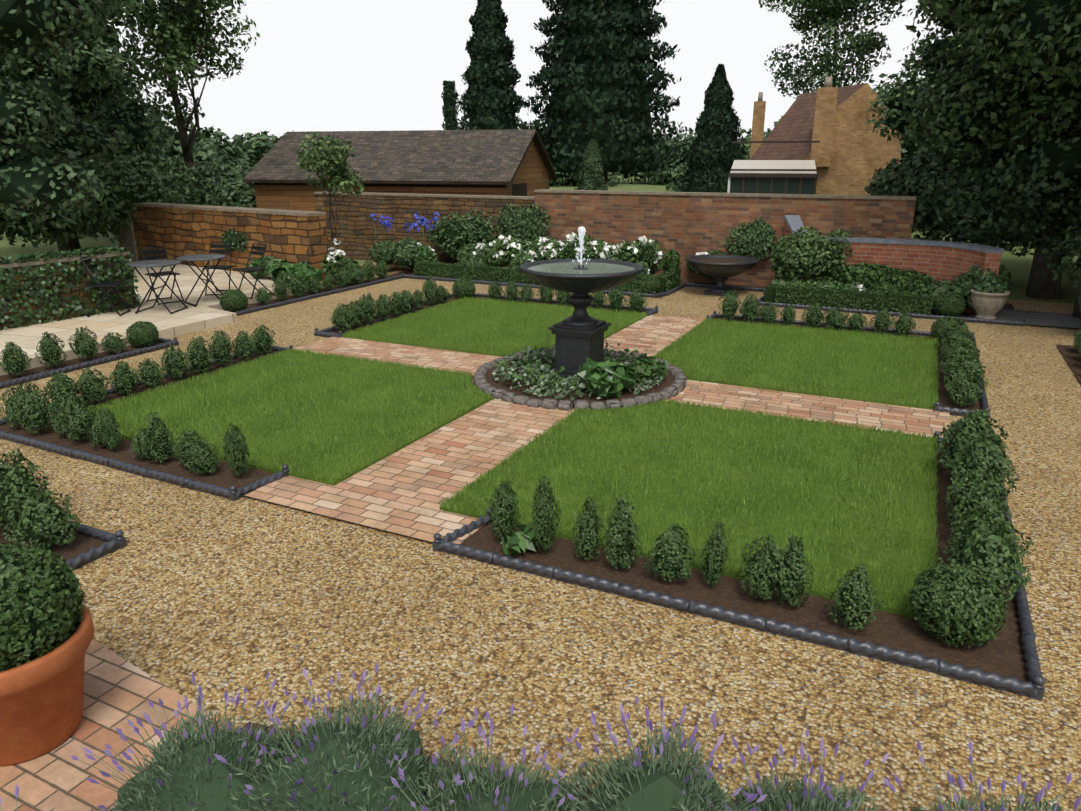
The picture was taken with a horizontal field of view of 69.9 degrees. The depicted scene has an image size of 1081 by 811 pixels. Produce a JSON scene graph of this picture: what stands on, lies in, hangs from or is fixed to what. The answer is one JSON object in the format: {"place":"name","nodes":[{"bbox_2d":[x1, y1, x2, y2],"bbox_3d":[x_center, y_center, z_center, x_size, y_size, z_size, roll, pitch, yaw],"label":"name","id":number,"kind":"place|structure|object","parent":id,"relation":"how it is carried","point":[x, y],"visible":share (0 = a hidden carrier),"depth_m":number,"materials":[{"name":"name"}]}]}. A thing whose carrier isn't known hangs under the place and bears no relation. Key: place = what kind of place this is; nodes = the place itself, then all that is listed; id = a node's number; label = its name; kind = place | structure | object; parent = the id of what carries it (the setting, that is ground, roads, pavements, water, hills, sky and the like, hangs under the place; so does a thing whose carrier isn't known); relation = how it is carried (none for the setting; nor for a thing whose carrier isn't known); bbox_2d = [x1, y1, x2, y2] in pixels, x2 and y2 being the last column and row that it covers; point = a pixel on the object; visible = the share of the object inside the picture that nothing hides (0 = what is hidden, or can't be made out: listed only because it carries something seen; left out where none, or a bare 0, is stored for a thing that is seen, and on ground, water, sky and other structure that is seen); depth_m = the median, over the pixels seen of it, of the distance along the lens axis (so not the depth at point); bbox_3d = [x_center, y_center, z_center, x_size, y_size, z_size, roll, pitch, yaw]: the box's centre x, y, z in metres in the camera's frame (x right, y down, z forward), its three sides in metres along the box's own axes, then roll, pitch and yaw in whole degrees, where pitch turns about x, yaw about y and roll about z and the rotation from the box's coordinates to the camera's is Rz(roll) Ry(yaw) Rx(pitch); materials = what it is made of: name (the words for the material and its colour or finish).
{"place":"outdoors","nodes":[
{"label":"outdoors","id":0,"kind":"place"},
{"bbox_2d":[0,639,235,810],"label":"brick paving","id":1,"kind":"structure","parent":0,"point":[118,691],"depth_m":3.45,"materials":[{"name":"brick"}]},
{"bbox_2d":[0,542,93,765],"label":"terracotta pot","id":2,"kind":"object","parent":1,"relation":"on","point":[46,630],"visible":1,"depth_m":3.26,"materials":[{"name":"orange"}]},
{"bbox_2d":[0,264,324,375],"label":"patio paving","id":3,"kind":"structure","parent":0,"point":[207,311],"depth_m":12.24,"materials":[{"name":"stone"}]},
{"bbox_2d":[128,260,187,313],"bbox_3d":[-6.163,-1.909,12.472,0.766,0.791,0.766,1,18,3],"label":"bistro table","id":4,"kind":"object","parent":3,"relation":"on","point":[155,263],"visible":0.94,"depth_m":12.33,"materials":[{"name":"black metal"}]},
{"bbox_2d":[267,261,321,285],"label":"leafy plant","id":5,"kind":"object","parent":3,"relation":"on","point":[306,271],"visible":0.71,"depth_m":14.83,"materials":[{"name":"green plant"}]},
{"bbox_2d":[242,129,556,210],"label":"barn","id":6,"kind":"structure","parent":0,"point":[514,162],"depth_m":21.52,"materials":[{"name":"tile"}]},
{"bbox_2d":[106,0,958,146],"label":"sky","id":7,"kind":"structure","parent":0,"point":[313,65],"materials":[{"name":"white"}]},
{"bbox_2d":[0,172,1080,303],"bbox_3d":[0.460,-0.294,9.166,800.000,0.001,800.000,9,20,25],"label":"ground","id":8,"kind":"structure","parent":0,"point":[1018,268],"depth_m":21.61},
{"bbox_2d":[0,0,133,233],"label":"tree","id":9,"kind":"object","parent":8,"relation":"on","point":[32,182],"visible":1,"depth_m":13.81,"materials":[{"name":"green plant"}]},
{"bbox_2d":[0,0,172,251],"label":"tree","id":10,"kind":"object","parent":8,"relation":"on","point":[93,77],"visible":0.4,"depth_m":19.44,"materials":[{"name":"green plant"}]},
{"bbox_2d":[0,140,202,247],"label":"understory","id":11,"kind":"object","parent":8,"relation":"on","point":[130,182],"visible":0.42,"depth_m":18.46,"materials":[{"name":"green plant"}]},
{"bbox_2d":[101,0,259,170],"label":"tree","id":12,"kind":"object","parent":8,"relation":"on","point":[176,32],"visible":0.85,"depth_m":24.86,"materials":[{"name":"green plant"}]},
{"bbox_2d":[104,103,265,171],"bbox_3d":[-16.806,-10.522,34.913,9.866,6.094,10.751,3,18,8],"label":"shrub","id":13,"kind":"object","parent":8,"relation":"on","point":[206,151],"visible":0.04,"depth_m":34.45,"materials":[{"name":"green plant"}]},
{"bbox_2d":[175,157,257,207],"bbox_3d":[-9.588,-6.905,24.910,7.486,2.127,4.395,9,20,25],"label":"understory","id":14,"kind":"object","parent":8,"relation":"on","point":[221,183],"visible":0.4,"depth_m":23.49,"materials":[{"name":"green plant"}]},
{"bbox_2d":[131,202,327,280],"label":"stone wall","id":15,"kind":"structure","parent":8,"relation":"on","point":[174,230],"depth_m":16.79,"materials":[{"name":"stone"}]},
{"bbox_2d":[188,126,281,160],"bbox_3d":[-16.601,-11.822,40.224,7.893,5.282,10.343,9,20,25],"label":"tree","id":16,"kind":"object","parent":8,"relation":"on","point":[262,143],"depth_m":38.43,"materials":[{"name":"green plant"}]},
{"bbox_2d":[295,132,364,251],"bbox_3d":[-4.240,-4.058,16.171,1.384,3.105,1.684,-8,20,-24],"label":"young tree","id":17,"kind":"object","parent":8,"relation":"on","point":[330,158],"visible":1,"depth_m":15.67,"materials":[{"name":"green plant"}]},
{"bbox_2d":[314,191,534,266],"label":"brick wall","id":18,"kind":"structure","parent":8,"relation":"on","point":[354,233],"depth_m":19.24,"materials":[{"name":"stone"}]},
{"bbox_2d":[427,209,499,257],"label":"shrub","id":19,"kind":"object","parent":18,"relation":"attached to","point":[457,233],"visible":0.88,"depth_m":17.71,"materials":[{"name":"green plant"}]},
{"bbox_2d":[441,80,458,129],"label":"thin conifer","id":20,"kind":"object","parent":8,"relation":"on","point":[449,98],"visible":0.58,"depth_m":64.61,"materials":[{"name":"green"}]},
{"bbox_2d":[454,0,531,129],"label":"tall conifer","id":21,"kind":"object","parent":8,"relation":"on","point":[490,96],"visible":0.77,"depth_m":36.03,"materials":[{"name":"green"}]},
{"bbox_2d":[0,261,1080,810],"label":"gravel","id":22,"kind":"structure","parent":8,"relation":"on","point":[216,595],"depth_m":4.22,"materials":[{"name":"gravel"}]},
{"bbox_2d":[0,246,141,330],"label":"hedge","id":23,"kind":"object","parent":22,"relation":"on","point":[8,277],"depth_m":11.78,"materials":[{"name":"plant"}]},
{"bbox_2d":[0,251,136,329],"bbox_3d":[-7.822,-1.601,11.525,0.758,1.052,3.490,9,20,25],"label":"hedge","id":24,"kind":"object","parent":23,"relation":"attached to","point":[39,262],"visible":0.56,"depth_m":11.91,"materials":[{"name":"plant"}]},
{"bbox_2d":[87,347,493,485],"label":"lawn","id":25,"kind":"structure","parent":22,"relation":"on","point":[282,430],"depth_m":7.97,"materials":[{"name":"plant"}]},
{"bbox_2d":[242,722,593,808],"bbox_3d":[0.641,1.783,2.604,5.832,0.001,1.955,0,18,2],"label":"soil bed","id":26,"kind":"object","parent":22,"relation":"on","point":[428,758],"depth_m":3.34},
{"bbox_2d":[71,672,327,810],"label":"lavender","id":27,"kind":"object","parent":26,"relation":"on","point":[188,770],"visible":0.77,"depth_m":2.81,"materials":[{"name":"green plant"}]},
{"bbox_2d":[214,662,475,810],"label":"lavender","id":28,"kind":"object","parent":26,"relation":"on","point":[335,764],"visible":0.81,"depth_m":2.77,"materials":[{"name":"green plant"}]},
{"bbox_2d":[386,704,588,810],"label":"lavender","id":29,"kind":"object","parent":26,"relation":"on","point":[484,790],"visible":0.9,"depth_m":2.77,"materials":[{"name":"green plant"}]},
{"bbox_2d":[543,696,766,810],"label":"lavender","id":30,"kind":"object","parent":26,"relation":"on","point":[648,784],"visible":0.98,"depth_m":2.73,"materials":[{"name":"green plant"}]},
{"bbox_2d":[694,728,890,810],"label":"lavender","id":31,"kind":"object","parent":26,"relation":"on","point":[802,798],"visible":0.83,"depth_m":2.76,"materials":[{"name":"green plant"}]},
{"bbox_2d":[825,738,1080,810],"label":"lavender","id":32,"kind":"object","parent":26,"relation":"on","point":[961,801],"visible":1,"depth_m":2.65,"materials":[{"name":"green plant"}]},
{"bbox_2d":[342,296,646,356],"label":"lawn","id":33,"kind":"structure","parent":22,"relation":"on","point":[556,320],"depth_m":11.85,"materials":[{"name":"plant"}]},
{"bbox_2d":[0,296,1028,681],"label":"soil parterre beds","id":34,"kind":"object","parent":22,"relation":"on","point":[1002,654],"visible":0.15,"depth_m":4.84,"materials":[{"name":"soil"}]},
{"bbox_2d":[8,381,53,433],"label":"box plant","id":35,"kind":"object","parent":34,"relation":"on","point":[32,410],"visible":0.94,"depth_m":7.17,"materials":[{"name":"green plant"}]},
{"bbox_2d":[42,371,84,410],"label":"box plant","id":36,"kind":"object","parent":34,"relation":"on","point":[61,386],"visible":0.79,"depth_m":7.77,"materials":[{"name":"green plant"}]},
{"bbox_2d":[57,396,96,442],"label":"box plant","id":37,"kind":"object","parent":34,"relation":"on","point":[78,419],"visible":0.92,"depth_m":6.97,"materials":[{"name":"green plant"}]},
{"bbox_2d":[76,367,109,403],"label":"box plant","id":38,"kind":"object","parent":34,"relation":"on","point":[92,385],"visible":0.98,"depth_m":8.10,"materials":[{"name":"green plant"}]},
{"bbox_2d":[108,361,139,394],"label":"box plant","id":39,"kind":"object","parent":34,"relation":"on","point":[124,377],"visible":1,"depth_m":8.41,"materials":[{"name":"green plant"}]},
{"bbox_2d":[142,412,174,461],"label":"box plant","id":40,"kind":"object","parent":34,"relation":"on","point":[160,440],"visible":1,"depth_m":6.53,"materials":[{"name":"green plant"}]},
{"bbox_2d":[184,336,215,373],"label":"box plant","id":41,"kind":"object","parent":34,"relation":"on","point":[199,354],"visible":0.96,"depth_m":9.23,"materials":[{"name":"green plant"}]},
{"bbox_2d":[187,441,219,474],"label":"box plant","id":42,"kind":"object","parent":34,"relation":"on","point":[204,457],"visible":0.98,"depth_m":6.30,"materials":[{"name":"green plant"}]},
{"bbox_2d":[222,423,249,477],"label":"box plant","id":43,"kind":"object","parent":34,"relation":"on","point":[236,457],"visible":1,"depth_m":6.18,"materials":[{"name":"green plant"}]},
{"bbox_2d":[489,478,520,538],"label":"box plant","id":44,"kind":"object","parent":34,"relation":"on","point":[503,510],"visible":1,"depth_m":5.14,"materials":[{"name":"green plant"}]},
{"bbox_2d":[500,520,546,556],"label":"leafy plant","id":45,"kind":"object","parent":34,"relation":"on","point":[518,542],"visible":0.81,"depth_m":5.07,"materials":[{"name":"green plant"}]},
{"bbox_2d":[532,475,561,554],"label":"box plant","id":46,"kind":"object","parent":34,"relation":"on","point":[545,523],"visible":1,"depth_m":4.95,"materials":[{"name":"green plant"}]},
{"bbox_2d":[572,496,605,560],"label":"box plant","id":47,"kind":"object","parent":34,"relation":"on","point":[587,542],"visible":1,"depth_m":4.94,"materials":[{"name":"green plant"}]},
{"bbox_2d":[604,491,643,568],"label":"box plant","id":48,"kind":"object","parent":34,"relation":"on","point":[623,535],"visible":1,"depth_m":4.77,"materials":[{"name":"green plant"}]},
{"bbox_2d":[642,523,696,581],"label":"box plant","id":49,"kind":"object","parent":34,"relation":"on","point":[671,551],"visible":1,"depth_m":4.68,"materials":[{"name":"green plant"}]},
{"bbox_2d":[698,521,728,587],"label":"box plant","id":50,"kind":"object","parent":34,"relation":"on","point":[715,561],"visible":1,"depth_m":4.61,"materials":[{"name":"green plant"}]},
{"bbox_2d":[739,534,787,599],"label":"box plant","id":51,"kind":"object","parent":34,"relation":"on","point":[762,570],"visible":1,"depth_m":4.44,"materials":[{"name":"green plant"}]},
{"bbox_2d":[777,534,813,606],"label":"box plant","id":52,"kind":"object","parent":34,"relation":"on","point":[795,569],"visible":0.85,"depth_m":4.39,"materials":[{"name":"green plant"}]},
{"bbox_2d":[824,564,883,630],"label":"box plant","id":53,"kind":"object","parent":34,"relation":"on","point":[853,600],"visible":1,"depth_m":4.19,"materials":[{"name":"green plant"}]},
{"bbox_2d":[908,562,1007,647],"bbox_3d":[2.259,1.060,4.189,0.489,0.422,0.500,-3,18,-10],"label":"box ball","id":54,"kind":"object","parent":34,"relation":"on","point":[954,601],"visible":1,"depth_m":4.06,"materials":[{"name":"green"}]},
{"bbox_2d":[945,375,984,406],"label":"box plant","id":55,"kind":"object","parent":34,"relation":"on","point":[962,391],"visible":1,"depth_m":8.03,"materials":[{"name":"green plant"}]},
{"bbox_2d":[942,351,988,391],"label":"box plant","id":56,"kind":"object","parent":34,"relation":"on","point":[966,366],"visible":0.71,"depth_m":8.26,"materials":[{"name":"green plant"}]},
{"bbox_2d":[936,408,1008,472],"bbox_3d":[3.450,0.326,6.161,0.540,0.627,0.460,2,15,13],"label":"box plant","id":57,"kind":"object","parent":34,"relation":"on","point":[964,434],"visible":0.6,"depth_m":6.09,"materials":[{"name":"green plant"}]},
{"bbox_2d":[942,468,1005,521],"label":"box plant","id":58,"kind":"object","parent":34,"relation":"on","point":[963,488],"visible":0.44,"depth_m":5.35,"materials":[{"name":"green plant"}]},
{"bbox_2d":[947,479,1011,532],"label":"box plant","id":59,"kind":"object","parent":34,"relation":"on","point":[975,497],"visible":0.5,"depth_m":5.03,"materials":[{"name":"green plant"}]},
{"bbox_2d":[950,431,1018,499],"bbox_3d":[3.178,0.497,5.607,0.458,0.638,0.444,-11,21,-29],"label":"box plant","id":60,"kind":"object","parent":34,"relation":"on","point":[988,459],"visible":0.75,"depth_m":5.52,"materials":[{"name":"green plant"}]},
{"bbox_2d":[946,503,1024,558],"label":"box plant","id":61,"kind":"object","parent":34,"relation":"on","point":[988,511],"visible":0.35,"depth_m":4.77,"materials":[{"name":"green plant"}]},
{"bbox_2d":[937,517,1034,601],"bbox_3d":[2.592,0.898,4.503,0.535,0.547,0.437,-6,20,-19],"label":"box plant","id":62,"kind":"object","parent":34,"relation":"on","point":[984,547],"visible":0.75,"depth_m":4.39,"materials":[{"name":"green plant"}]},
{"bbox_2d":[0,273,1045,700],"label":"rope edging","id":63,"kind":"object","parent":22,"relation":"on","point":[1034,687],"visible":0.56,"depth_m":5.06,"materials":[{"name":"stone"}]},
{"bbox_2d":[0,270,1080,565],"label":"soil beds","id":64,"kind":"object","parent":22,"relation":"on","point":[84,542],"visible":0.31,"depth_m":9.80,"materials":[{"name":"soil"}]},
{"bbox_2d":[0,341,31,376],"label":"box plant","id":65,"kind":"object","parent":64,"relation":"on","point":[15,362],"visible":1,"depth_m":9.10,"materials":[{"name":"green plant"}]},
{"bbox_2d":[0,448,49,533],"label":"box plant","id":66,"kind":"object","parent":64,"relation":"on","point":[17,479],"visible":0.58,"depth_m":5.18,"materials":[{"name":"green plant"}]},
{"bbox_2d":[2,489,82,549],"bbox_3d":[-3.296,0.764,5.103,0.454,0.438,0.424,5,19,6],"label":"box plant","id":67,"kind":"object","parent":64,"relation":"on","point":[45,523],"visible":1,"depth_m":5.03,"materials":[{"name":"green plant"}]},
{"bbox_2d":[35,331,67,368],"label":"box plant","id":68,"kind":"object","parent":64,"relation":"on","point":[49,347],"visible":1,"depth_m":9.47,"materials":[{"name":"green plant"}]},
{"bbox_2d":[368,237,423,266],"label":"shrub","id":69,"kind":"object","parent":64,"relation":"on","point":[389,252],"visible":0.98,"depth_m":17.48,"materials":[{"name":"green plant"}]},
{"bbox_2d":[472,235,521,266],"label":"rose bush","id":70,"kind":"object","parent":64,"relation":"on","point":[496,253],"visible":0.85,"depth_m":16.88,"materials":[{"name":"green plant"}]},
{"bbox_2d":[413,259,648,293],"bbox_3d":[-0.295,-2.644,15.915,5.380,0.476,0.426,9,20,25],"label":"hedge","id":71,"kind":"object","parent":64,"relation":"on","point":[474,271],"visible":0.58,"depth_m":16.21,"materials":[{"name":"green plant"}]},
{"bbox_2d":[509,236,567,260],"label":"rose bush","id":72,"kind":"object","parent":64,"relation":"on","point":[543,248],"visible":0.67,"depth_m":16.46,"materials":[{"name":"white plant"}]},
{"bbox_2d":[563,232,615,259],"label":"rose bush","id":73,"kind":"object","parent":64,"relation":"on","point":[594,248],"visible":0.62,"depth_m":15.97,"materials":[{"name":"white plant"}]},
{"bbox_2d":[599,235,665,274],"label":"rose bush","id":74,"kind":"object","parent":64,"relation":"on","point":[646,251],"visible":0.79,"depth_m":15.45,"materials":[{"name":"green plant"}]},
{"bbox_2d":[784,215,1003,314],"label":"curved brick wall","id":75,"kind":"structure","parent":64,"relation":"on","point":[936,260],"depth_m":13.68,"materials":[{"name":"brick"}]},
{"bbox_2d":[770,226,853,281],"bbox_3d":[5.045,-2.764,14.388,1.568,1.127,1.222,9,20,25],"label":"shrub","id":76,"kind":"object","parent":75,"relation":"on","point":[809,253],"visible":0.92,"depth_m":14.11,"materials":[{"name":"green plant"}]},
{"bbox_2d":[832,261,935,292],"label":"shrub","id":77,"kind":"object","parent":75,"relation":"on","point":[875,276],"visible":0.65,"depth_m":13.51,"materials":[{"name":"green plant"}]},
{"bbox_2d":[473,348,686,410],"bbox_3d":[0.464,-0.349,9.151,2.488,0.114,2.488,9,20,25],"label":"stone edging","id":78,"kind":"object","parent":22,"relation":"on","point":[676,387],"visible":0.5,"depth_m":8.28,"materials":[{"name":"stone"}]},
{"bbox_2d":[486,355,673,403],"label":"bed soil","id":79,"kind":"structure","parent":78,"relation":"in","point":[668,380],"depth_m":8.68,"materials":[{"name":"soil"}]},
{"bbox_2d":[492,342,667,400],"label":"ground cover plants","id":80,"kind":"object","parent":79,"relation":"on","point":[560,382],"visible":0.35,"depth_m":8.75,"materials":[{"name":"plant"}]},
{"bbox_2d":[518,226,643,379],"bbox_3d":[0.460,-1.170,8.885,1.427,1.740,1.427,9,20,25],"label":"fountain","id":81,"kind":"object","parent":79,"relation":"on","point":[579,334],"visible":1,"depth_m":8.78,"materials":[{"name":"stone"}]},
{"bbox_2d":[574,357,638,398],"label":"hosta","id":82,"kind":"object","parent":79,"relation":"on","point":[600,376],"visible":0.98,"depth_m":8.28,"materials":[{"name":"green plant"}]},
{"bbox_2d":[244,315,949,543],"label":"brick path","id":83,"kind":"structure","parent":22,"relation":"on","point":[405,490],"depth_m":7.37,"materials":[{"name":"brick"}]},
{"bbox_2d":[439,398,941,620],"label":"lawn","id":84,"kind":"structure","parent":22,"relation":"on","point":[806,534],"depth_m":6.11,"materials":[{"name":"plant"}]},
{"bbox_2d":[685,254,759,295],"bbox_3d":[3.479,-2.494,14.918,1.400,0.675,1.400,9,20,25],"label":"bowl planter","id":85,"kind":"object","parent":22,"relation":"on","point":[720,268],"visible":0.98,"depth_m":14.73,"materials":[{"name":"metal"}]},
{"bbox_2d":[534,189,916,286],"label":"brick wall","id":86,"kind":"structure","parent":22,"relation":"on","point":[684,225],"depth_m":15.93,"materials":[{"name":"brick"}]},
{"bbox_2d":[494,202,551,243],"bbox_3d":[-0.383,-4.087,17.612,1.482,1.088,0.353,9,20,25],"label":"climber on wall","id":87,"kind":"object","parent":86,"relation":"attached to","point":[522,223],"visible":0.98,"depth_m":17.50,"materials":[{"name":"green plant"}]},
{"bbox_2d":[724,217,776,259],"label":"shrub","id":88,"kind":"object","parent":86,"relation":"attached to","point":[756,238],"visible":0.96,"depth_m":15.40,"materials":[{"name":"green plant"}]},
{"bbox_2d":[652,317,939,409],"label":"lawn","id":89,"kind":"structure","parent":22,"relation":"on","point":[850,389],"depth_m":9.81,"materials":[{"name":"plant"}]},
{"bbox_2d":[774,284,933,314],"bbox_3d":[5.351,-1.815,13.312,2.528,0.433,0.432,9,20,25],"label":"hedge","id":90,"kind":"object","parent":22,"relation":"on","point":[892,301],"visible":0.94,"depth_m":13.15,"materials":[{"name":"green plant"}]},
{"bbox_2d":[966,309,1080,328],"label":"grey paving slabs","id":91,"kind":"structure","parent":22,"relation":"on","point":[1065,320],"depth_m":12.58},
{"bbox_2d":[970,289,1009,319],"bbox_3d":[7.232,-1.629,12.500,0.560,0.455,0.560,9,20,25],"label":"stone planter","id":92,"kind":"object","parent":91,"relation":"on","point":[985,305],"visible":0.79,"depth_m":12.33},
{"bbox_2d":[574,139,607,190],"bbox_3d":[1.285,-4.727,18.366,1.528,3.036,1.597,9,20,25],"label":"yew cone","id":93,"kind":"object","parent":8,"relation":"on","point":[591,177],"visible":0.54,"depth_m":17.94,"materials":[{"name":"green plant"}]},
{"bbox_2d":[522,0,685,187],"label":"tall conifer","id":94,"kind":"object","parent":8,"relation":"on","point":[596,75],"visible":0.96,"depth_m":36.66,"materials":[{"name":"green"}]},
{"bbox_2d":[608,126,697,185],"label":"tree","id":95,"kind":"object","parent":8,"relation":"on","point":[676,166],"visible":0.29,"depth_m":75.29,"materials":[{"name":"green plant"}]},
{"bbox_2d":[668,64,746,192],"bbox_3d":[7.398,-10.938,32.439,3.266,6.287,3.330,-13,22,-35],"label":"columnar conifer","id":96,"kind":"object","parent":8,"relation":"on","point":[714,152],"visible":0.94,"depth_m":31.66,"materials":[{"name":"green"}]},
{"bbox_2d":[727,77,900,194],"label":"house","id":97,"kind":"structure","parent":8,"relation":"on","point":[824,140],"depth_m":26.44,"materials":[{"name":"brick"}]},
{"bbox_2d":[758,0,905,98],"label":"foliage","id":98,"kind":"object","parent":8,"relation":"on","point":[825,15],"visible":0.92,"depth_m":31.92,"materials":[{"name":"green plant"}]},
{"bbox_2d":[866,0,985,241],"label":"foliage","id":99,"kind":"object","parent":8,"relation":"on","point":[897,121],"visible":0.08,"depth_m":20.91,"materials":[{"name":"green plant"}]},
{"bbox_2d":[864,133,1080,258],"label":"understory","id":100,"kind":"object","parent":8,"relation":"on","point":[954,201],"visible":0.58,"depth_m":14.77,"materials":[{"name":"green plant"}]},
{"bbox_2d":[902,0,1080,299],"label":"tree","id":101,"kind":"object","parent":8,"relation":"on","point":[1051,168],"visible":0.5,"depth_m":13.58,"materials":[{"name":"green plant"}]},
{"bbox_2d":[907,0,1080,318],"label":"tree","id":102,"kind":"object","parent":8,"relation":"on","point":[1035,35],"visible":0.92,"depth_m":12.50,"materials":[{"name":"green plant"}]},
{"bbox_2d":[952,265,1007,307],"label":"potted plant","id":103,"kind":"object","parent":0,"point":[979,281],"visible":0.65,"depth_m":12.56,"materials":[{"name":"green plant"}]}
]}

